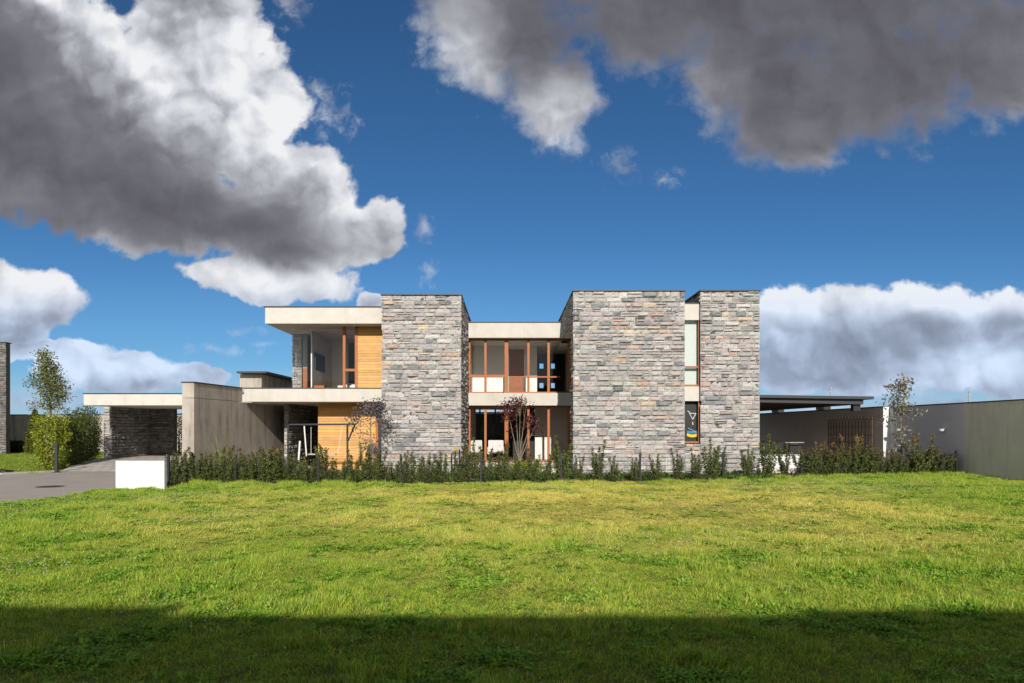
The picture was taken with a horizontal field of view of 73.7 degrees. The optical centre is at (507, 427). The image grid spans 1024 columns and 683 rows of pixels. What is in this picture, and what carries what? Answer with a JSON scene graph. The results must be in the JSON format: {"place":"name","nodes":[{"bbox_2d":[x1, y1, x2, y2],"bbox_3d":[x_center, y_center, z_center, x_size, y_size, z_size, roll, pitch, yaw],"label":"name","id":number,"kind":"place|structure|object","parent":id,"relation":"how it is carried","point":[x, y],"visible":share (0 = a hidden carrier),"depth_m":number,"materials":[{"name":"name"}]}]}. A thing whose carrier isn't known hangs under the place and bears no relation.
{"place":"outdoors","nodes":[
{"label":"outdoors","id":0,"kind":"place"},
{"bbox_2d":[0,342,11,453],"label":"neighbouring tower","id":1,"kind":"structure","parent":0,"point":[4,397],"depth_m":43.99,"materials":[{"name":"stone"}]},
{"bbox_2d":[0,472,170,501],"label":"road","id":2,"kind":"structure","parent":0,"point":[14,487],"depth_m":20.82,"materials":[{"name":"grey asphalt"}]},
{"bbox_2d":[51,445,58,472],"bbox_3d":[-17.192,1.165,26.000,0.250,1.070,0.240,0,0,0],"label":"bollard light","id":3,"kind":"object","parent":2,"relation":"on","point":[56,458],"visible":1,"depth_m":25.95,"materials":[{"name":"metal"}]},
{"bbox_2d":[10,414,181,451],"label":"wall","id":4,"kind":"structure","parent":0,"point":[19,424],"depth_m":48.00,"materials":[{"name":"concrete"}]},
{"bbox_2d":[60,460,181,471],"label":"driveway paving","id":5,"kind":"structure","parent":0,"point":[99,466],"depth_m":27.87,"materials":[{"name":"grey concrete"}]},
{"bbox_2d":[88,455,181,459],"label":"carport floor","id":6,"kind":"structure","parent":0,"point":[155,457],"depth_m":32.47,"materials":[{"name":"grey concrete"}]},
{"bbox_2d":[0,452,1023,682],"bbox_3d":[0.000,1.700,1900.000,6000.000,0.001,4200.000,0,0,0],"label":"ground","id":7,"kind":"structure","parent":0,"point":[226,679],"depth_m":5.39,"materials":[{"name":"green plant"}]},
{"bbox_2d":[10,439,25,452],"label":"round shrub","id":8,"kind":"object","parent":7,"relation":"on","point":[18,449],"visible":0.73,"depth_m":45.76,"materials":[{"name":"green plant"}]},
{"bbox_2d":[23,409,44,453],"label":"conical conifer","id":9,"kind":"object","parent":7,"relation":"on","point":[29,440],"visible":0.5,"depth_m":43.67,"materials":[{"name":"green plant"}]},
{"bbox_2d":[22,345,76,453],"bbox_3d":[-26.966,-1.597,40.073,2.980,6.598,2.455,0,0,0],"label":"birch tree","id":10,"kind":"object","parent":7,"relation":"on","point":[48,381],"visible":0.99,"depth_m":39.87,"materials":[{"name":"green plant"}]},
{"bbox_2d":[30,412,72,469],"bbox_3d":[-18.427,0.539,27.613,1.385,2.398,1.376,0,0,0],"label":"hedge plant","id":11,"kind":"object","parent":7,"relation":"on","point":[52,425],"visible":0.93,"depth_m":27.34,"materials":[{"name":"green plant"}]},
{"bbox_2d":[43,419,89,468],"bbox_3d":[-18.758,0.637,28.898,1.605,2.181,1.700,0,0,0],"label":"hedge plant","id":12,"kind":"object","parent":7,"relation":"on","point":[80,442],"visible":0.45,"depth_m":29.03,"materials":[{"name":"green plant"}]},
{"bbox_2d":[55,415,97,465],"bbox_3d":[-19.374,0.572,30.406,1.711,2.381,1.728,0,0,0],"label":"hedge plant","id":13,"kind":"object","parent":7,"relation":"on","point":[90,435],"visible":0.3,"depth_m":30.53,"materials":[{"name":"green plant"}]},
{"bbox_2d":[60,404,103,460],"bbox_3d":[-20.721,0.239,33.196,1.925,2.943,1.970,0,0,0],"label":"hedge plant","id":14,"kind":"object","parent":7,"relation":"on","point":[82,409],"visible":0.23,"depth_m":33.20,"materials":[{"name":"green plant"}]},
{"bbox_2d":[62,412,103,458],"bbox_3d":[-20.016,0.493,31.897,1.827,2.464,1.830,0,0,0],"label":"hedge plant","id":15,"kind":"object","parent":7,"relation":"on","point":[94,427],"visible":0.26,"depth_m":32.10,"materials":[{"name":"green plant"}]},
{"bbox_2d":[115,460,166,488],"bbox_3d":[-10.078,1.292,18.767,1.348,0.815,0.146,0,0,0],"label":"utility box","id":16,"kind":"object","parent":7,"relation":"on","point":[134,474],"visible":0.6,"depth_m":18.70,"materials":[{"name":"metal"}]},
{"bbox_2d":[177,416,181,454],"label":"dark shrub","id":17,"kind":"object","parent":7,"relation":"on","point":[179,443],"visible":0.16,"depth_m":37.94,"materials":[{"name":"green plant"}]},
{"bbox_2d":[208,430,239,466],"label":"flax plant","id":18,"kind":"object","parent":7,"relation":"on","point":[220,454],"visible":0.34,"depth_m":22.29,"materials":[{"name":"green plant"}]},
{"bbox_2d":[287,423,355,466],"bbox_3d":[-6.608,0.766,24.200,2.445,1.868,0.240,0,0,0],"label":"swing set","id":19,"kind":"object","parent":7,"relation":"on","point":[347,438],"visible":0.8,"depth_m":24.18,"materials":[{"name":"metal"}]},
{"bbox_2d":[342,395,393,464],"bbox_3d":[-4.829,0.261,23.563,1.876,2.879,1.059,0,0,0],"label":"young tree","id":20,"kind":"object","parent":7,"relation":"on","point":[382,407],"visible":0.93,"depth_m":23.58,"materials":[{"name":"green plant"}]},
{"bbox_2d":[82,290,760,475],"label":"stone house","id":21,"kind":"structure","parent":7,"relation":"on","point":[631,373],"depth_m":25.01,"materials":[{"name":"stone"}]},
{"bbox_2d":[315,353,324,372],"bbox_3d":[-8.078,-2.790,29.275,0.085,0.705,1.450,0,0,0],"label":"television","id":22,"kind":"object","parent":21,"relation":"attached to","point":[319,362],"visible":1,"depth_m":29.11,"materials":[{"name":"black paint"}]},
{"bbox_2d":[343,327,357,387],"bbox_3d":[-7.219,-2.783,27.110,2.496,2.466,0.100,0,0,0],"label":"corner window","id":23,"kind":"structure","parent":21,"relation":"in","point":[344,328],"depth_m":27.06,"materials":[{"name":"brown wood"}]},
{"bbox_2d":[376,403,383,463],"bbox_3d":[-4.907,0.350,27.460,0.815,2.700,0.080,0,0,0],"label":"narrow window","id":24,"kind":"structure","parent":21,"relation":"in","point":[378,429],"depth_m":27.46,"materials":[{"name":"brown wood"}]},
{"bbox_2d":[476,410,510,435],"bbox_3d":[-0.962,-0.275,36.600,2.245,1.450,0.100,0,0,0],"label":"rear window frame","id":25,"kind":"structure","parent":21,"relation":"in","point":[479,410],"depth_m":36.55,"materials":[{"name":"black paint"}]},
{"bbox_2d":[487,440,504,457],"bbox_3d":[-0.507,1.026,31.170,0.820,0.952,0.660,0,0,8],"label":"armchair","id":26,"kind":"object","parent":21,"relation":"on","point":[496,445],"visible":0.71,"depth_m":30.85,"materials":[{"name":"white fabric"}]},
{"bbox_2d":[509,349,523,391],"bbox_3d":[0.406,-2.644,32.695,0.746,2.246,0.130,0,0,0],"label":"inner door","id":27,"kind":"structure","parent":21,"relation":"in","point":[516,356],"depth_m":32.70,"materials":[{"name":"wood"}]},
{"bbox_2d":[469,339,571,392],"bbox_3d":[0.635,-2.715,30.014,4.730,2.390,0.152,0,0,0],"label":"window frame","id":28,"kind":"structure","parent":21,"relation":"in","point":[485,376],"depth_m":29.95,"materials":[{"name":"brown wood"}]},
{"bbox_2d":[469,406,571,461],"bbox_3d":[0.635,0.253,30.020,4.730,2.455,0.140,0,0,0],"label":"window frame","id":29,"kind":"structure","parent":21,"relation":"in","point":[485,407],"depth_m":29.95,"materials":[{"name":"brown wood"}]},
{"bbox_2d":[683,401,697,443],"bbox_3d":[6.600,-0.100,24.825,0.614,1.800,0.090,0,0,0],"label":"wall art","id":30,"kind":"object","parent":21,"relation":"attached to","point":[691,421],"depth_m":24.83,"materials":[{"name":"black paint"}]},
{"bbox_2d":[685,320,699,385],"bbox_3d":[6.600,-2.702,24.660,0.634,2.394,0.100,0,0,0],"label":"slot window","id":31,"kind":"structure","parent":21,"relation":"in","point":[698,366],"depth_m":24.61,"materials":[{"name":"brown wood"}]},
{"bbox_2d":[685,401,699,442],"bbox_3d":[6.600,-0.217,24.660,0.634,1.516,0.100,0,0,0],"label":"slot window","id":32,"kind":"structure","parent":21,"relation":"in","point":[698,441],"depth_m":24.61,"materials":[{"name":"brown wood"}]},
{"bbox_2d":[167,476,827,484],"bbox_3d":[2.881,1.679,22.061,26.666,0.018,2.175,0,0,-9],"label":"planting bed","id":33,"kind":"object","parent":7,"relation":"on","point":[512,481],"visible":0.11,"depth_m":21.41,"materials":[{"name":"soil"}]},
{"bbox_2d":[165,450,187,483],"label":"hedge shrub","id":34,"kind":"object","parent":33,"relation":"on","point":[176,467],"visible":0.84,"depth_m":20.47,"materials":[{"name":"green plant"}]},
{"bbox_2d":[170,452,194,483],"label":"hedge shrub","id":35,"kind":"object","parent":33,"relation":"on","point":[181,476],"visible":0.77,"depth_m":20.55,"materials":[{"name":"green plant"}]},
{"bbox_2d":[176,456,195,482],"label":"hedge shrub","id":36,"kind":"object","parent":33,"relation":"on","point":[186,478],"visible":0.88,"depth_m":20.54,"materials":[{"name":"green plant"}]},
{"bbox_2d":[187,446,203,480],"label":"hedge shrub","id":37,"kind":"object","parent":33,"relation":"on","point":[199,462],"visible":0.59,"depth_m":20.57,"materials":[{"name":"green plant"}]},
{"bbox_2d":[194,456,214,481],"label":"hedge shrub","id":38,"kind":"object","parent":33,"relation":"on","point":[199,472],"visible":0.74,"depth_m":20.38,"materials":[{"name":"green plant"}]},
{"bbox_2d":[198,450,220,480],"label":"hedge shrub","id":39,"kind":"object","parent":33,"relation":"on","point":[210,478],"visible":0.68,"depth_m":20.54,"materials":[{"name":"green plant"}]},
{"bbox_2d":[208,445,235,481],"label":"hedge shrub","id":40,"kind":"object","parent":33,"relation":"on","point":[223,469],"visible":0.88,"depth_m":20.54,"materials":[{"name":"green plant"}]},
{"bbox_2d":[219,465,237,481],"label":"hedge shrub","id":41,"kind":"object","parent":33,"relation":"on","point":[229,478],"visible":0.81,"depth_m":20.49,"materials":[{"name":"green plant"}]},
{"bbox_2d":[238,447,253,480],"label":"hedge shrub","id":42,"kind":"object","parent":33,"relation":"on","point":[245,476],"visible":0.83,"depth_m":20.54,"materials":[{"name":"green plant"}]},
{"bbox_2d":[239,452,259,481],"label":"hedge shrub","id":43,"kind":"object","parent":33,"relation":"on","point":[252,474],"visible":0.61,"depth_m":20.50,"materials":[{"name":"green plant"}]},
{"bbox_2d":[251,445,275,482],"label":"hedge shrub","id":44,"kind":"object","parent":33,"relation":"on","point":[262,465],"visible":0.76,"depth_m":20.58,"materials":[{"name":"green plant"}]},
{"bbox_2d":[258,445,283,482],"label":"hedge shrub","id":45,"kind":"object","parent":33,"relation":"on","point":[268,479],"visible":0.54,"depth_m":20.56,"materials":[{"name":"green plant"}]},
{"bbox_2d":[263,448,297,482],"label":"hedge shrub","id":46,"kind":"object","parent":33,"relation":"on","point":[277,473],"visible":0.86,"depth_m":20.44,"materials":[{"name":"green plant"}]},
{"bbox_2d":[281,457,296,481],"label":"hedge shrub","id":47,"kind":"object","parent":33,"relation":"on","point":[289,475],"visible":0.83,"depth_m":20.61,"materials":[{"name":"green plant"}]},
{"bbox_2d":[291,449,306,481],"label":"hedge shrub","id":48,"kind":"object","parent":33,"relation":"on","point":[295,470],"visible":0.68,"depth_m":20.72,"materials":[{"name":"green plant"}]},
{"bbox_2d":[298,459,315,482],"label":"hedge shrub","id":49,"kind":"object","parent":33,"relation":"on","point":[307,474],"visible":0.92,"depth_m":20.57,"materials":[{"name":"green plant"}]},
{"bbox_2d":[313,443,339,481],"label":"hedge shrub","id":50,"kind":"object","parent":33,"relation":"on","point":[326,472],"visible":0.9,"depth_m":20.69,"materials":[{"name":"green plant"}]},
{"bbox_2d":[330,459,348,481],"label":"hedge shrub","id":51,"kind":"object","parent":33,"relation":"on","point":[344,472],"visible":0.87,"depth_m":20.70,"materials":[{"name":"green plant"}]},
{"bbox_2d":[347,449,360,482],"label":"hedge shrub","id":52,"kind":"object","parent":33,"relation":"on","point":[354,475],"visible":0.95,"depth_m":20.73,"materials":[{"name":"green plant"}]},
{"bbox_2d":[358,441,372,482],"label":"hedge shrub","id":53,"kind":"object","parent":33,"relation":"on","point":[365,467],"visible":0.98,"depth_m":20.72,"materials":[{"name":"green plant"}]},
{"bbox_2d":[367,447,388,481],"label":"hedge shrub","id":54,"kind":"object","parent":33,"relation":"on","point":[377,471],"visible":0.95,"depth_m":20.66,"materials":[{"name":"green plant"}]},
{"bbox_2d":[383,461,399,482],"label":"hedge shrub","id":55,"kind":"object","parent":33,"relation":"on","point":[394,476],"visible":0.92,"depth_m":20.79,"materials":[{"name":"green plant"}]},
{"bbox_2d":[395,450,409,482],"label":"hedge shrub","id":56,"kind":"object","parent":33,"relation":"on","point":[404,470],"visible":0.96,"depth_m":20.76,"materials":[{"name":"green plant"}]},
{"bbox_2d":[402,451,415,482],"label":"hedge shrub","id":57,"kind":"object","parent":33,"relation":"on","point":[410,476],"visible":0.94,"depth_m":20.88,"materials":[{"name":"green plant"}]},
{"bbox_2d":[412,454,428,482],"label":"hedge shrub","id":58,"kind":"object","parent":33,"relation":"on","point":[421,478],"visible":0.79,"depth_m":20.89,"materials":[{"name":"green plant"}]},
{"bbox_2d":[418,451,443,482],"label":"hedge shrub","id":59,"kind":"object","parent":33,"relation":"on","point":[432,476],"visible":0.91,"depth_m":20.94,"materials":[{"name":"green plant"}]},
{"bbox_2d":[436,454,448,482],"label":"hedge shrub","id":60,"kind":"object","parent":33,"relation":"on","point":[442,476],"visible":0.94,"depth_m":20.86,"materials":[{"name":"green plant"}]},
{"bbox_2d":[450,458,458,481],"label":"hedge shrub","id":61,"kind":"object","parent":33,"relation":"on","point":[455,476],"visible":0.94,"depth_m":20.98,"materials":[{"name":"green plant"}]},
{"bbox_2d":[453,454,471,481],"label":"hedge shrub","id":62,"kind":"object","parent":33,"relation":"on","point":[462,476],"visible":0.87,"depth_m":21.00,"materials":[{"name":"green plant"}]},
{"bbox_2d":[463,437,484,482],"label":"hedge shrub","id":63,"kind":"object","parent":33,"relation":"on","point":[473,473],"visible":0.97,"depth_m":20.88,"materials":[{"name":"green plant"}]},
{"bbox_2d":[480,448,493,481],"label":"hedge shrub","id":64,"kind":"object","parent":33,"relation":"on","point":[485,472],"visible":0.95,"depth_m":20.94,"materials":[{"name":"green plant"}]},
{"bbox_2d":[495,443,510,481],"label":"hedge shrub","id":65,"kind":"object","parent":33,"relation":"on","point":[500,468],"visible":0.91,"depth_m":20.92,"materials":[{"name":"green plant"}]},
{"bbox_2d":[513,454,523,481],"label":"hedge shrub","id":66,"kind":"object","parent":33,"relation":"on","point":[517,470],"visible":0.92,"depth_m":20.99,"materials":[{"name":"green plant"}]},
{"bbox_2d":[526,448,540,481],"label":"hedge shrub","id":67,"kind":"object","parent":33,"relation":"on","point":[533,472],"visible":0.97,"depth_m":21.03,"materials":[{"name":"green plant"}]},
{"bbox_2d":[542,454,552,481],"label":"hedge shrub","id":68,"kind":"object","parent":33,"relation":"on","point":[547,475],"visible":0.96,"depth_m":21.18,"materials":[{"name":"green plant"}]},
{"bbox_2d":[551,435,571,481],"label":"hedge shrub","id":69,"kind":"object","parent":33,"relation":"on","point":[565,463],"visible":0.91,"depth_m":21.19,"materials":[{"name":"green plant"}]},
{"bbox_2d":[167,450,959,483],"bbox_3d":[3.016,1.250,21.866,26.498,0.900,1.108,0,0,-9],"label":"wire fence","id":70,"kind":"object","parent":33,"relation":"on","point":[235,475],"visible":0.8,"depth_m":21.28,"materials":[{"name":"black metal"}]},
{"bbox_2d":[572,455,584,480],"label":"hedge shrub","id":71,"kind":"object","parent":33,"relation":"on","point":[577,474],"visible":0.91,"depth_m":21.37,"materials":[{"name":"green plant"}]},
{"bbox_2d":[590,439,606,480],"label":"hedge shrub","id":72,"kind":"object","parent":33,"relation":"on","point":[595,465],"visible":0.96,"depth_m":21.48,"materials":[{"name":"green plant"}]},
{"bbox_2d":[608,456,619,480],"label":"hedge shrub","id":73,"kind":"object","parent":33,"relation":"on","point":[614,472],"visible":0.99,"depth_m":21.48,"materials":[{"name":"green plant"}]},
{"bbox_2d":[629,452,642,480],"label":"hedge shrub","id":74,"kind":"object","parent":33,"relation":"on","point":[635,471],"visible":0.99,"depth_m":21.62,"materials":[{"name":"green plant"}]},
{"bbox_2d":[648,453,660,480],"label":"hedge shrub","id":75,"kind":"object","parent":33,"relation":"on","point":[657,472],"visible":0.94,"depth_m":21.73,"materials":[{"name":"green plant"}]},
{"bbox_2d":[669,447,684,479],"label":"hedge shrub","id":76,"kind":"object","parent":33,"relation":"on","point":[676,469],"visible":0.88,"depth_m":21.97,"materials":[{"name":"green plant"}]},
{"bbox_2d":[689,448,703,479],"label":"hedge shrub","id":77,"kind":"object","parent":33,"relation":"on","point":[695,470],"visible":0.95,"depth_m":22.02,"materials":[{"name":"green plant"}]},
{"bbox_2d":[700,438,720,479],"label":"hedge shrub","id":78,"kind":"object","parent":33,"relation":"on","point":[711,469],"visible":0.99,"depth_m":22.10,"materials":[{"name":"green plant"}]},
{"bbox_2d":[739,444,754,477],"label":"hedge shrub","id":79,"kind":"object","parent":33,"relation":"on","point":[744,463],"visible":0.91,"depth_m":22.55,"materials":[{"name":"green plant"}]},
{"bbox_2d":[758,433,779,477],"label":"hedge shrub","id":80,"kind":"object","parent":33,"relation":"on","point":[768,461],"visible":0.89,"depth_m":22.94,"materials":[{"name":"green plant"}]},
{"bbox_2d":[775,442,790,475],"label":"hedge shrub","id":81,"kind":"object","parent":33,"relation":"on","point":[784,469],"visible":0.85,"depth_m":23.21,"materials":[{"name":"green plant"}]},
{"bbox_2d":[790,447,817,475],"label":"hedge shrub","id":82,"kind":"object","parent":33,"relation":"on","point":[808,467],"visible":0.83,"depth_m":23.20,"materials":[{"name":"green plant"}]},
{"bbox_2d":[805,444,821,475],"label":"hedge shrub","id":83,"kind":"object","parent":33,"relation":"on","point":[815,469],"visible":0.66,"depth_m":23.36,"materials":[{"name":"green plant"}]},
{"bbox_2d":[812,440,838,474],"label":"hedge shrub","id":84,"kind":"object","parent":33,"relation":"on","point":[827,461],"visible":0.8,"depth_m":23.45,"materials":[{"name":"green plant"}]},
{"bbox_2d":[823,446,843,474],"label":"hedge shrub","id":85,"kind":"object","parent":33,"relation":"on","point":[836,465],"visible":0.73,"depth_m":23.39,"materials":[{"name":"green plant"}]},
{"bbox_2d":[831,446,858,474],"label":"hedge shrub","id":86,"kind":"object","parent":33,"relation":"on","point":[851,468],"visible":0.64,"depth_m":23.63,"materials":[{"name":"green plant"}]},
{"bbox_2d":[834,433,871,475],"bbox_3d":[12.045,0.955,23.896,1.138,1.580,1.309,0,0,18],"label":"hedge shrub","id":87,"kind":"object","parent":33,"relation":"on","point":[856,456],"visible":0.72,"depth_m":23.64,"materials":[{"name":"green plant"}]},
{"bbox_2d":[853,443,879,473],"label":"hedge shrub","id":88,"kind":"object","parent":33,"relation":"on","point":[867,468],"visible":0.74,"depth_m":23.59,"materials":[{"name":"green plant"}]},
{"bbox_2d":[879,449,897,474],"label":"hedge shrub","id":89,"kind":"object","parent":33,"relation":"on","point":[891,466],"visible":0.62,"depth_m":23.88,"materials":[{"name":"green plant"}]},
{"bbox_2d":[887,451,908,473],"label":"hedge shrub","id":90,"kind":"object","parent":33,"relation":"on","point":[899,464],"visible":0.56,"depth_m":23.94,"materials":[{"name":"green plant"}]},
{"bbox_2d":[875,373,927,459],"bbox_3d":[14.310,-0.165,24.711,1.660,3.732,1.428,0,0,0],"label":"tiered tree","id":91,"kind":"object","parent":33,"relation":"on","point":[900,408],"visible":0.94,"depth_m":24.74,"materials":[{"name":"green plant"}]},
{"bbox_2d":[902,433,939,473],"bbox_3d":[14.627,0.957,24.113,1.096,1.574,1.222,0,0,19],"label":"hedge shrub","id":92,"kind":"object","parent":33,"relation":"on","point":[920,458],"visible":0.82,"depth_m":24.02,"materials":[{"name":"green plant"}]},
{"bbox_2d":[913,448,943,473],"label":"hedge shrub","id":93,"kind":"object","parent":33,"relation":"on","point":[934,467],"visible":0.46,"depth_m":24.07,"materials":[{"name":"green plant"}]},
{"bbox_2d":[934,450,956,472],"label":"hedge shrub","id":94,"kind":"object","parent":33,"relation":"on","point":[948,466],"visible":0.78,"depth_m":24.26,"materials":[{"name":"green plant"}]},
{"bbox_2d":[218,465,788,480],"bbox_3d":[-0.236,1.564,24.394,18.583,0.438,5.718,0,0,0],"label":"ground cover","id":95,"kind":"object","parent":7,"relation":"on","point":[644,474],"visible":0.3,"depth_m":22.55,"materials":[{"name":"green plant"}]},
{"bbox_2d":[0,476,1018,671],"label":"clover flowers","id":96,"kind":"object","parent":7,"relation":"on","point":[467,510],"visible":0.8,"depth_m":13.70,"materials":[{"name":"white plant"}]},
{"bbox_2d":[497,395,543,460],"bbox_3d":[0.481,0.154,26.208,1.836,3.103,1.342,0,0,-25],"label":"red maple","id":97,"kind":"object","parent":7,"relation":"on","point":[531,421],"visible":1,"depth_m":26.17,"materials":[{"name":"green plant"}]},
{"bbox_2d":[507,460,544,473],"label":"yellow shrub","id":98,"kind":"object","parent":7,"relation":"on","point":[524,467],"visible":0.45,"depth_m":23.41,"materials":[{"name":"green plant"}]},
{"bbox_2d":[760,399,1023,479],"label":"boundary wall","id":99,"kind":"structure","parent":7,"relation":"on","point":[984,438],"depth_m":25.72,"materials":[{"name":"concrete"}]},
{"bbox_2d":[828,418,840,456],"bbox_3d":[15.925,0.500,33.373,0.050,2.000,1.328,0,0,0],"label":"wall trellis","id":100,"kind":"object","parent":99,"relation":"attached to","point":[836,434],"depth_m":33.31,"materials":[{"name":"brown wood"}]},
{"bbox_2d":[841,417,855,450],"bbox_3d":[15.925,0.500,31.905,0.050,2.000,1.418,0,0,0],"label":"wall trellis","id":101,"kind":"object","parent":99,"relation":"attached to","point":[845,419],"depth_m":31.89,"materials":[{"name":"brown wood"}]},
{"bbox_2d":[858,417,873,459],"bbox_3d":[15.925,0.500,30.431,0.050,2.000,1.393,0,0,0],"label":"wall trellis","id":102,"kind":"object","parent":99,"relation":"attached to","point":[872,435],"depth_m":30.42,"materials":[{"name":"brown wood"}]},
{"bbox_2d":[0,0,1023,413],"label":"sky","id":103,"kind":"structure","parent":0,"point":[173,172],"materials":[{"name":"blue"}]},
{"bbox_2d":[757,454,799,467],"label":"garden wall","id":104,"kind":"structure","parent":0,"point":[792,463],"depth_m":27.00,"materials":[{"name":"white paint"}]},
{"label":"patio","id":105,"kind":"structure","parent":0,"visible":0},
{"bbox_2d":[783,442,803,453],"bbox_3d":[13.144,1.115,31.500,0.830,0.930,0.600,0,0,0],"label":"barbecue","id":106,"kind":"object","parent":105,"relation":"on","point":[793,447],"visible":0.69,"depth_m":31.20,"materials":[{"name":"black paint"}]},
{"bbox_2d":[757,395,873,411],"bbox_3d":[12.510,0.125,37.600,6.920,3.150,16.800,0,0,0],"label":"pergola","id":107,"kind":"object","parent":105,"relation":"on","point":[777,403],"visible":0.31,"depth_m":29.40,"materials":[{"name":"metal"}]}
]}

